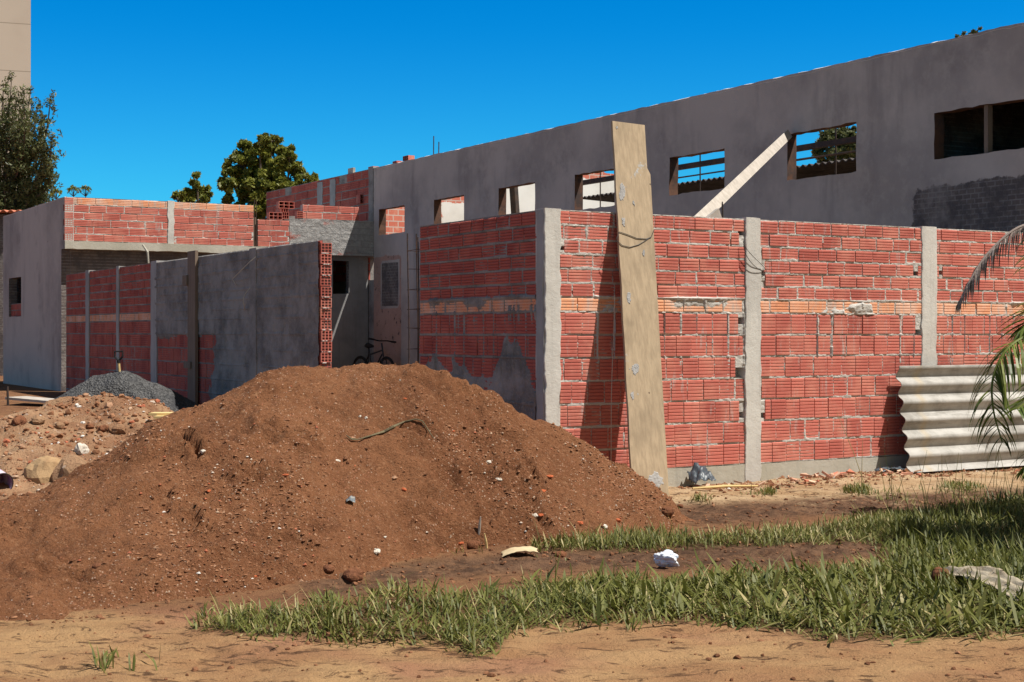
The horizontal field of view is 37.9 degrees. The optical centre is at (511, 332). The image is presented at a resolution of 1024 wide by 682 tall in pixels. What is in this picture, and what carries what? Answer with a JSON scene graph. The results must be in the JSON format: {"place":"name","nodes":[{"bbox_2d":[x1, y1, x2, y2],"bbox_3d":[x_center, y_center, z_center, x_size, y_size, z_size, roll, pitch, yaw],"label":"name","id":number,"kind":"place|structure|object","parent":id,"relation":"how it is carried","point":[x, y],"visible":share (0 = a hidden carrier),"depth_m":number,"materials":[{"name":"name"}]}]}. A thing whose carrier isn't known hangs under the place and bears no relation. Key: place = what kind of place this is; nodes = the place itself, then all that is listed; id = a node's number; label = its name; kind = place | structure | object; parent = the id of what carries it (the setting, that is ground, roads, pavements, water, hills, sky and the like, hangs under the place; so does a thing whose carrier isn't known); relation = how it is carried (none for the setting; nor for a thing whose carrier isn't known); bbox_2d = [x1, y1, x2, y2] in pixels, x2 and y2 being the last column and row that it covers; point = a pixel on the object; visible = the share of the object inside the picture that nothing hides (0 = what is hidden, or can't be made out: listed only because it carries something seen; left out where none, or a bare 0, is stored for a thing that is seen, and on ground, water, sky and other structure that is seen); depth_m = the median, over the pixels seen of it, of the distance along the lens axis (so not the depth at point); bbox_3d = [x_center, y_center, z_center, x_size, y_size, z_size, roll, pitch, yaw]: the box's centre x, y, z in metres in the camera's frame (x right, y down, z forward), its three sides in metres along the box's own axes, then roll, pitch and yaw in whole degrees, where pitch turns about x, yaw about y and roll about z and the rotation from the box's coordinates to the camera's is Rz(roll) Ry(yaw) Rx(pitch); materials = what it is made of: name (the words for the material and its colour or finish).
{"place":"outdoors","nodes":[
{"label":"outdoors","id":0,"kind":"place"},
{"bbox_2d":[348,168,354,173],"bbox_3d":[-3.672,-3.685,34.141,0.060,0.150,0.280,0,0,-30],"label":"timber offcut","id":1,"kind":"object","parent":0,"point":[351,170],"visible":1,"depth_m":34.07,"materials":[{"name":"brown wood"}]},
{"bbox_2d":[0,376,1023,681],"bbox_3d":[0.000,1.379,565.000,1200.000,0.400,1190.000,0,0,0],"label":"ground","id":2,"kind":"structure","parent":0,"point":[582,654],"depth_m":7.31,"materials":[{"name":"soil"}]},
{"bbox_2d":[6,386,8,405],"bbox_3d":[-8.506,1.097,25.155,0.045,0.371,0.040,0,0,0],"label":"stake","id":3,"kind":"object","parent":2,"relation":"on","point":[7,391],"visible":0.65,"depth_m":25.14,"materials":[{"name":"wood"}]},
{"bbox_2d":[0,210,20,375],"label":"neighbour house","id":4,"kind":"structure","parent":2,"relation":"on","point":[4,212],"depth_m":40.50,"materials":[{"name":"orange tile"}]},
{"bbox_2d":[0,0,30,187],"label":"tower block","id":5,"kind":"structure","parent":2,"relation":"on","point":[15,36],"depth_m":94.71,"materials":[{"name":"beige paint"}]},
{"bbox_2d":[5,396,53,402],"bbox_3d":[-7.954,1.145,25.223,1.109,0.105,0.500,0,0,21],"label":"plank","id":6,"kind":"object","parent":2,"relation":"on","point":[31,399],"visible":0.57,"depth_m":25.12,"materials":[{"name":"brown wood"}]},
{"bbox_2d":[0,70,66,209],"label":"upswept tree","id":7,"kind":"object","parent":2,"relation":"on","point":[25,146],"visible":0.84,"depth_m":45.55,"materials":[{"name":"green plant"}]},
{"bbox_2d":[23,455,60,484],"bbox_3d":[-3.795,1.246,12.168,0.379,0.486,0.390,0,0,-38],"label":"earth block","id":8,"kind":"object","parent":2,"relation":"on","point":[39,470],"depth_m":12.03,"materials":[{"name":"beige stone"}]},
{"bbox_2d":[50,188,61,198],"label":"sapling","id":9,"kind":"object","parent":2,"relation":"on","point":[56,191],"visible":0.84,"depth_m":41.97,"materials":[{"name":"green plant"}]},
{"bbox_2d":[66,185,79,196],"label":"sapling","id":10,"kind":"object","parent":2,"relation":"on","point":[73,188],"visible":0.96,"depth_m":41.95,"materials":[{"name":"green plant"}]},
{"bbox_2d":[77,185,91,197],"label":"sapling","id":11,"kind":"object","parent":2,"relation":"on","point":[82,188],"visible":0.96,"depth_m":41.94,"materials":[{"name":"green plant"}]},
{"bbox_2d":[0,391,171,495],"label":"rubble stones","id":12,"kind":"object","parent":2,"relation":"on","point":[108,405],"visible":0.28,"depth_m":13.16,"materials":[{"name":"brown stone"}]},
{"bbox_2d":[0,393,173,499],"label":"rubble pile","id":13,"kind":"object","parent":2,"relation":"on","point":[32,452],"visible":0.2,"depth_m":13.09,"materials":[{"name":"brown soil"}]},
{"bbox_2d":[0,469,13,488],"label":"paint tin","id":14,"kind":"object","parent":13,"relation":"on","point":[6,478],"visible":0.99,"depth_m":11.76,"materials":[{"name":"metal"}]},
{"bbox_2d":[12,415,26,424],"bbox_3d":[-4.368,0.787,13.201,0.123,0.114,0.166,0,0,27],"label":"clod","id":15,"kind":"object","parent":13,"relation":"on","point":[20,419],"visible":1,"depth_m":13.16,"materials":[{"name":"brown soil"}]},
{"bbox_2d":[31,415,45,423],"bbox_3d":[-4.193,0.773,13.197,0.124,0.086,0.087,0,0,-31],"label":"clod","id":16,"kind":"object","parent":13,"relation":"on","point":[37,419],"visible":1,"depth_m":13.17,"materials":[{"name":"brown soil"}]},
{"bbox_2d":[43,396,72,405],"bbox_3d":[-4.241,0.699,14.188,0.430,0.180,0.208,0,0,-19],"label":"concrete lump","id":17,"kind":"object","parent":13,"relation":"on","point":[52,402],"visible":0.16,"depth_m":14.13,"materials":[{"name":"brown concrete"}]},
{"bbox_2d":[53,422,64,428],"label":"clod","id":18,"kind":"object","parent":13,"relation":"on","point":[58,425],"visible":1,"depth_m":13.18,"materials":[{"name":"brown soil"}]},
{"bbox_2d":[74,443,88,454],"bbox_3d":[-3.636,0.997,12.604,0.096,0.132,0.132,0,0,29],"label":"stone","id":19,"kind":"object","parent":13,"relation":"on","point":[81,448],"visible":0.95,"depth_m":12.56,"materials":[{"name":"white stone"}]},
{"bbox_2d":[85,423,93,428],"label":"clod","id":20,"kind":"object","parent":13,"relation":"on","point":[89,426],"visible":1,"depth_m":13.17,"materials":[{"name":"brown soil"}]},
{"bbox_2d":[97,425,108,431],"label":"clod","id":21,"kind":"object","parent":13,"relation":"on","point":[103,428],"visible":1,"depth_m":13.16,"materials":[{"name":"brown soil"}]},
{"bbox_2d":[110,424,126,434],"bbox_3d":[-3.482,0.868,13.200,0.147,0.115,0.126,0,0,0],"label":"clod","id":22,"kind":"object","parent":13,"relation":"on","point":[120,429],"visible":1,"depth_m":13.16,"materials":[{"name":"brown soil"}]},
{"bbox_3d":[-3.097,0.756,13.330,0.165,0.022,0.200,0,0,0],"label":"board","id":23,"kind":"object","parent":13,"relation":"on","visible":0},
{"bbox_2d":[148,412,172,415],"bbox_3d":[-3.148,0.734,13.450,0.212,0.022,0.200,0,0,0],"label":"board","id":24,"kind":"object","parent":23,"relation":"on","point":[158,413],"visible":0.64,"depth_m":13.35,"materials":[{"name":"yellow wood"}]},
{"bbox_2d":[55,371,198,411],"bbox_3d":[-5.550,1.034,20.990,3.060,0.987,2.700,0,0,0],"label":"gravel pile","id":25,"kind":"object","parent":2,"relation":"on","point":[125,383],"visible":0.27,"depth_m":20.74,"materials":[{"name":"grey gravel"}]},
{"bbox_2d":[114,350,123,371],"bbox_3d":[-5.512,0.655,20.950,0.200,0.801,0.048,0,0,0],"label":"spade","id":26,"kind":"object","parent":25,"relation":"in","point":[118,361],"visible":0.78,"depth_m":20.94,"materials":[{"name":"yellow wood"}]},
{"bbox_2d":[3,196,373,390],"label":"unfinished house","id":27,"kind":"structure","parent":2,"relation":"on","point":[48,246],"depth_m":31.34,"materials":[{"name":"paint"}]},
{"bbox_2d":[267,212,282,219],"bbox_3d":[-5.069,-2.485,31.859,0.300,0.150,0.140,0,0,-30],"label":"hollow brick","id":28,"kind":"object","parent":27,"relation":"on","point":[274,215],"visible":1,"depth_m":31.84,"materials":[{"name":"red brick"}]},
{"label":"brick pier","id":29,"kind":"object","parent":27,"relation":"on","visible":0},
{"bbox_2d":[276,209,287,211],"bbox_3d":[-5.042,-2.623,32.680,0.170,0.150,0.310,0,0,-30],"label":"hollow brick","id":30,"kind":"object","parent":29,"relation":"on","point":[281,210],"visible":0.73,"depth_m":32.61,"materials":[{"name":"red brick"}]},
{"bbox_2d":[276,201,293,208],"bbox_3d":[-4.957,-2.781,32.625,0.360,0.150,0.150,0,0,-30],"label":"hollow brick","id":31,"kind":"object","parent":30,"relation":"on","point":[284,205],"visible":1,"depth_m":32.62,"materials":[{"name":"red brick"}]},
{"bbox_2d":[280,212,288,219],"bbox_3d":[-4.981,-2.533,32.402,0.160,0.150,0.310,0,0,-30],"label":"hollow brick","id":32,"kind":"object","parent":29,"relation":"on","point":[285,215],"visible":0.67,"depth_m":32.29,"materials":[{"name":"red brick"}]},
{"bbox_2d":[182,250,197,403],"bbox_3d":[-4.876,0.185,22.592,0.076,2.829,0.522,0,0,-30],"label":"timber post","id":33,"kind":"object","parent":2,"relation":"on","point":[190,280],"visible":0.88,"depth_m":22.47,"materials":[{"name":"brown wood"}]},
{"bbox_2d":[170,170,212,202],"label":"broadleaf tree","id":34,"kind":"object","parent":2,"relation":"on","point":[198,192],"visible":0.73,"depth_m":55.82,"materials":[{"name":"green plant"}]},
{"bbox_2d":[66,240,331,404],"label":"brick wall","id":35,"kind":"structure","parent":2,"relation":"on","point":[137,315],"depth_m":21.96,"materials":[{"name":"grey concrete"}]},
{"bbox_2d":[232,257,255,284],"bbox_3d":[-3.693,-0.842,20.493,0.106,0.372,0.736,0,0,-30],"label":"wire","id":36,"kind":"object","parent":35,"relation":"attached to","point":[241,270],"visible":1,"depth_m":20.43,"materials":[{"name":"beige metal"}]},
{"bbox_2d":[216,132,319,218],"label":"broadleaf tree","id":37,"kind":"object","parent":2,"relation":"on","point":[251,178],"visible":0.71,"depth_m":57.87,"materials":[{"name":"green plant"}]},
{"bbox_2d":[0,361,687,621],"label":"pebbles","id":38,"kind":"object","parent":2,"relation":"on","point":[179,574],"visible":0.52,"depth_m":9.70,"materials":[{"name":"stone"}]},
{"bbox_2d":[0,362,695,620],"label":"dirt pile","id":39,"kind":"object","parent":2,"relation":"on","point":[416,450],"visible":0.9,"depth_m":10.06,"materials":[{"name":"brown soil"}]},
{"bbox_2d":[50,454,86,481],"bbox_3d":[-3.552,1.157,12.045,0.328,0.342,0.254,0,0,0],"label":"earth block","id":40,"kind":"object","parent":39,"relation":"on","point":[67,465],"depth_m":11.98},
{"bbox_2d":[92,563,101,568],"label":"clod","id":41,"kind":"object","parent":39,"relation":"on","point":[95,565],"visible":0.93,"depth_m":8.46,"materials":[{"name":"brown soil"}]},
{"bbox_2d":[323,564,334,572],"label":"clod","id":42,"kind":"object","parent":39,"relation":"on","point":[328,568],"visible":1,"depth_m":9.07,"materials":[{"name":"brown soil"}]},
{"bbox_2d":[346,495,354,502],"bbox_3d":[-1.068,1.105,9.870,0.063,0.047,0.043,0,0,-13],"label":"blue scrap","id":43,"kind":"object","parent":39,"relation":"on","point":[351,498],"visible":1,"depth_m":9.86,"materials":[{"name":"plastic"}]},
{"bbox_2d":[374,548,380,553],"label":"stone","id":44,"kind":"object","parent":39,"relation":"on","point":[376,551],"visible":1,"depth_m":9.59,"materials":[{"name":"white stone"}]},
{"bbox_2d":[346,419,433,439],"bbox_3d":[-0.901,0.694,10.703,0.663,0.133,0.222,0,0,-24],"label":"strap","id":45,"kind":"object","parent":39,"relation":"on","point":[389,428],"visible":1,"depth_m":10.69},
{"bbox_2d":[478,517,480,534],"bbox_3d":[-0.226,1.343,10.351,0.019,0.131,0.035,0,0,-36],"label":"wood splinter","id":46,"kind":"object","parent":39,"relation":"in","point":[479,526],"visible":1,"depth_m":10.35,"materials":[{"name":"grey wood"}]},
{"bbox_2d":[484,533,487,547],"bbox_3d":[-0.180,1.450,10.291,0.019,0.131,0.038,0,0,37],"label":"wood splinter","id":47,"kind":"object","parent":39,"relation":"in","point":[485,541],"visible":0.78,"depth_m":10.28,"materials":[{"name":"beige wood"}]},
{"bbox_2d":[661,506,673,516],"bbox_3d":[1.208,1.393,11.582,0.104,0.082,0.119,0,0,0],"label":"clod","id":48,"kind":"object","parent":39,"relation":"on","point":[666,510],"visible":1,"depth_m":11.54,"materials":[{"name":"brown soil"}]},
{"bbox_2d":[343,567,363,581],"bbox_3d":[-0.972,1.488,9.103,0.129,0.110,0.132,0,0,41],"label":"clod","id":49,"kind":"object","parent":2,"relation":"on","point":[354,574],"visible":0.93,"depth_m":9.06,"materials":[{"name":"brown soil"}]},
{"bbox_2d":[353,338,395,364],"bbox_3d":[-3.032,0.654,31.897,1.695,1.085,0.669,0,0,38],"label":"bicycle","id":50,"kind":"object","parent":2,"relation":"on","point":[369,346],"visible":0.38,"depth_m":31.81,"materials":[{"name":"black metal"}]},
{"bbox_2d":[407,233,419,363],"bbox_3d":[-1.028,0.257,16.270,0.137,2.686,0.273,0,0,-30],"label":"rebar cage","id":51,"kind":"object","parent":2,"relation":"on","point":[417,249],"visible":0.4,"depth_m":16.34,"materials":[{"name":"metal"}]},
{"bbox_2d":[467,540,480,548],"bbox_3d":[-0.265,1.478,10.321,0.102,0.079,0.117,0,0,0],"label":"clod","id":52,"kind":"object","parent":2,"relation":"on","point":[473,544],"visible":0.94,"depth_m":10.28,"materials":[{"name":"brown soil"}]},
{"bbox_2d":[419,209,544,420],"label":"brick wall","id":53,"kind":"structure","parent":2,"relation":"on","point":[482,320],"depth_m":14.75,"materials":[{"name":"red brick"}]},
{"bbox_2d":[5,491,1018,681],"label":"clods","id":54,"kind":"object","parent":2,"relation":"on","point":[195,668],"visible":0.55,"depth_m":9.23,"materials":[{"name":"soil"}]},
{"bbox_2d":[501,546,538,557],"bbox_3d":[0.053,1.466,9.960,0.259,0.058,0.139,0,0,0],"label":"card scrap","id":55,"kind":"object","parent":2,"relation":"on","point":[517,549],"visible":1,"depth_m":9.97,"materials":[{"name":"beige cardboard"}]},
{"bbox_2d":[556,550,566,557],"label":"clod","id":56,"kind":"object","parent":2,"relation":"on","point":[562,554],"visible":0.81,"depth_m":10.11,"materials":[{"name":"brown soil"}]},
{"bbox_2d":[611,121,668,494],"bbox_3d":[1.199,-0.257,14.104,0.427,3.557,0.878,0,0,-11],"label":"board","id":57,"kind":"object","parent":2,"relation":"on","point":[641,339],"visible":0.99,"depth_m":14.09,"materials":[{"name":"brown wood"}]},
{"bbox_2d":[266,23,1023,364],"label":"unfinished shed","id":58,"kind":"structure","parent":2,"relation":"on","point":[938,139],"depth_m":21.48,"materials":[{"name":"paint"}]},
{"bbox_2d":[356,194,362,203],"bbox_3d":[-3.349,-2.987,33.528,0.240,0.200,0.210,0,0,-30],"label":"hollow brick","id":59,"kind":"object","parent":58,"relation":"attached to","point":[359,199],"visible":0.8,"depth_m":33.49,"materials":[{"name":"red brick"}]},
{"bbox_2d":[403,155,414,160],"bbox_3d":[-2.194,-3.695,31.657,0.150,0.100,0.260,0,0,-30],"label":"hollow brick","id":60,"kind":"object","parent":58,"relation":"on","point":[407,157],"visible":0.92,"depth_m":31.57,"materials":[{"name":"red brick"}]},
{"bbox_2d":[653,549,678,566],"bbox_3d":[0.994,1.459,9.594,0.135,0.112,0.201,0,0,-22],"label":"plastic bag","id":61,"kind":"object","parent":2,"relation":"on","point":[667,558],"visible":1,"depth_m":9.56,"materials":[{"name":"white plastic"}]},
{"bbox_2d":[687,462,715,484],"bbox_3d":[1.846,1.378,14.555,0.232,0.209,0.202,0,0,-23],"label":"plastic scrap","id":62,"kind":"object","parent":2,"relation":"on","point":[697,472],"visible":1,"depth_m":14.55,"materials":[{"name":"grey plastic"}]},
{"bbox_2d":[692,485,757,489],"bbox_3d":[2.033,1.468,14.208,0.695,0.034,0.032,0,0,-19],"label":"stick","id":63,"kind":"object","parent":2,"relation":"on","point":[716,486],"visible":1,"depth_m":14.18,"materials":[{"name":"yellow wood"}]},
{"bbox_2d":[536,208,1023,486],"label":"brick wall","id":64,"kind":"structure","parent":2,"relation":"on","point":[784,345],"depth_m":15.21,"materials":[{"name":"brick"}]},
{"bbox_2d":[611,295,614,450],"bbox_3d":[0.946,0.450,14.055,0.017,1.600,0.068,0,0,39],"label":"string","id":65,"kind":"object","parent":64,"relation":"hanging from","point":[611,377],"visible":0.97,"depth_m":14.05,"materials":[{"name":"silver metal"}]},
{"bbox_2d":[706,208,721,217],"bbox_3d":[2.017,-1.195,14.961,0.190,0.100,0.050,0,0,-30],"label":"wooden wedge","id":66,"kind":"object","parent":64,"relation":"on","point":[716,213],"visible":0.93,"depth_m":14.96,"materials":[{"name":"brown wood"}]},
{"bbox_2d":[695,130,791,216],"bbox_3d":[2.875,-1.954,17.938,0.090,1.802,6.374,0,0,19],"label":"plank","id":67,"kind":"object","parent":64,"relation":"on","point":[735,185],"visible":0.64,"depth_m":17.43,"materials":[{"name":"brown wood"}]},
{"bbox_2d":[800,473,811,477],"bbox_3d":[3.016,1.461,15.261,0.137,0.027,0.035,6,21,31],"label":"brick shard","id":68,"kind":"object","parent":2,"relation":"on","point":[805,474],"visible":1,"depth_m":15.26,"materials":[{"name":"brick"}]},
{"bbox_2d":[810,125,856,162],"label":"broadleaf tree","id":69,"kind":"object","parent":2,"relation":"on","point":[829,134],"visible":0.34,"depth_m":65.53,"materials":[{"name":"green plant"}]},
{"bbox_2d":[677,466,1021,492],"bbox_3d":[4.035,1.497,15.357,5.160,0.104,1.151,0,0,-30],"label":"grit","id":70,"kind":"object","parent":2,"relation":"on","point":[927,474],"visible":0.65,"depth_m":15.18,"materials":[{"name":"gravel"}]},
{"bbox_2d":[874,466,905,471],"bbox_3d":[4.026,1.441,15.759,0.447,0.053,0.150,0,0,-28],"label":"plastic scrap","id":71,"kind":"object","parent":2,"relation":"on","point":[899,467],"visible":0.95,"depth_m":15.72,"materials":[{"name":"grey plastic"}]},
{"bbox_2d":[901,472,912,474],"bbox_3d":[4.074,1.459,15.404,0.141,0.038,0.024,0,0,-11],"label":"brick shard","id":72,"kind":"object","parent":2,"relation":"on","point":[906,473],"visible":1,"depth_m":15.39,"materials":[{"name":"orange brick"}]},
{"bbox_2d":[838,416,1023,541],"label":"grass stalks","id":73,"kind":"object","parent":2,"relation":"on","point":[890,486],"depth_m":12.16,"materials":[{"name":"green plant"}]},
{"bbox_2d":[931,567,949,581],"bbox_3d":[2.475,1.401,8.609,0.116,0.094,0.099,0,0,0],"label":"clod","id":74,"kind":"object","parent":2,"relation":"on","point":[936,570],"visible":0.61,"depth_m":8.57,"materials":[{"name":"brown soil"}]},
{"bbox_2d":[896,364,1023,472],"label":"corrugated sheet","id":75,"kind":"object","parent":2,"relation":"on","point":[934,409],"visible":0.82,"depth_m":16.22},
{"bbox_2d":[954,26,982,37],"bbox_3d":[12.258,-3.487,39.985,0.745,9.385,0.623,0,0,24],"label":"broadleaf tree","id":76,"kind":"object","parent":2,"relation":"on","point":[973,31],"visible":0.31,"depth_m":39.84,"materials":[{"name":"green plant"}]},
{"bbox_2d":[956,205,1023,482],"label":"palm tree","id":77,"kind":"object","parent":2,"relation":"on","point":[999,375],"visible":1,"depth_m":10.39,"materials":[{"name":"green plant"}]},
{"bbox_2d":[31,0,1023,204],"label":"sky","id":78,"kind":"structure","parent":0,"point":[151,95],"materials":[{"name":"blue"}]},
{"bbox_2d":[83,479,1023,674],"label":"grass","id":79,"kind":"structure","parent":0,"point":[919,560],"depth_m":8.25,"materials":[{"name":"green plant"}]},
{"bbox_2d":[945,566,1023,601],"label":"torn sack","id":80,"kind":"object","parent":79,"relation":"on","point":[986,572],"visible":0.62,"depth_m":8.36,"materials":[{"name":"white plastic"}]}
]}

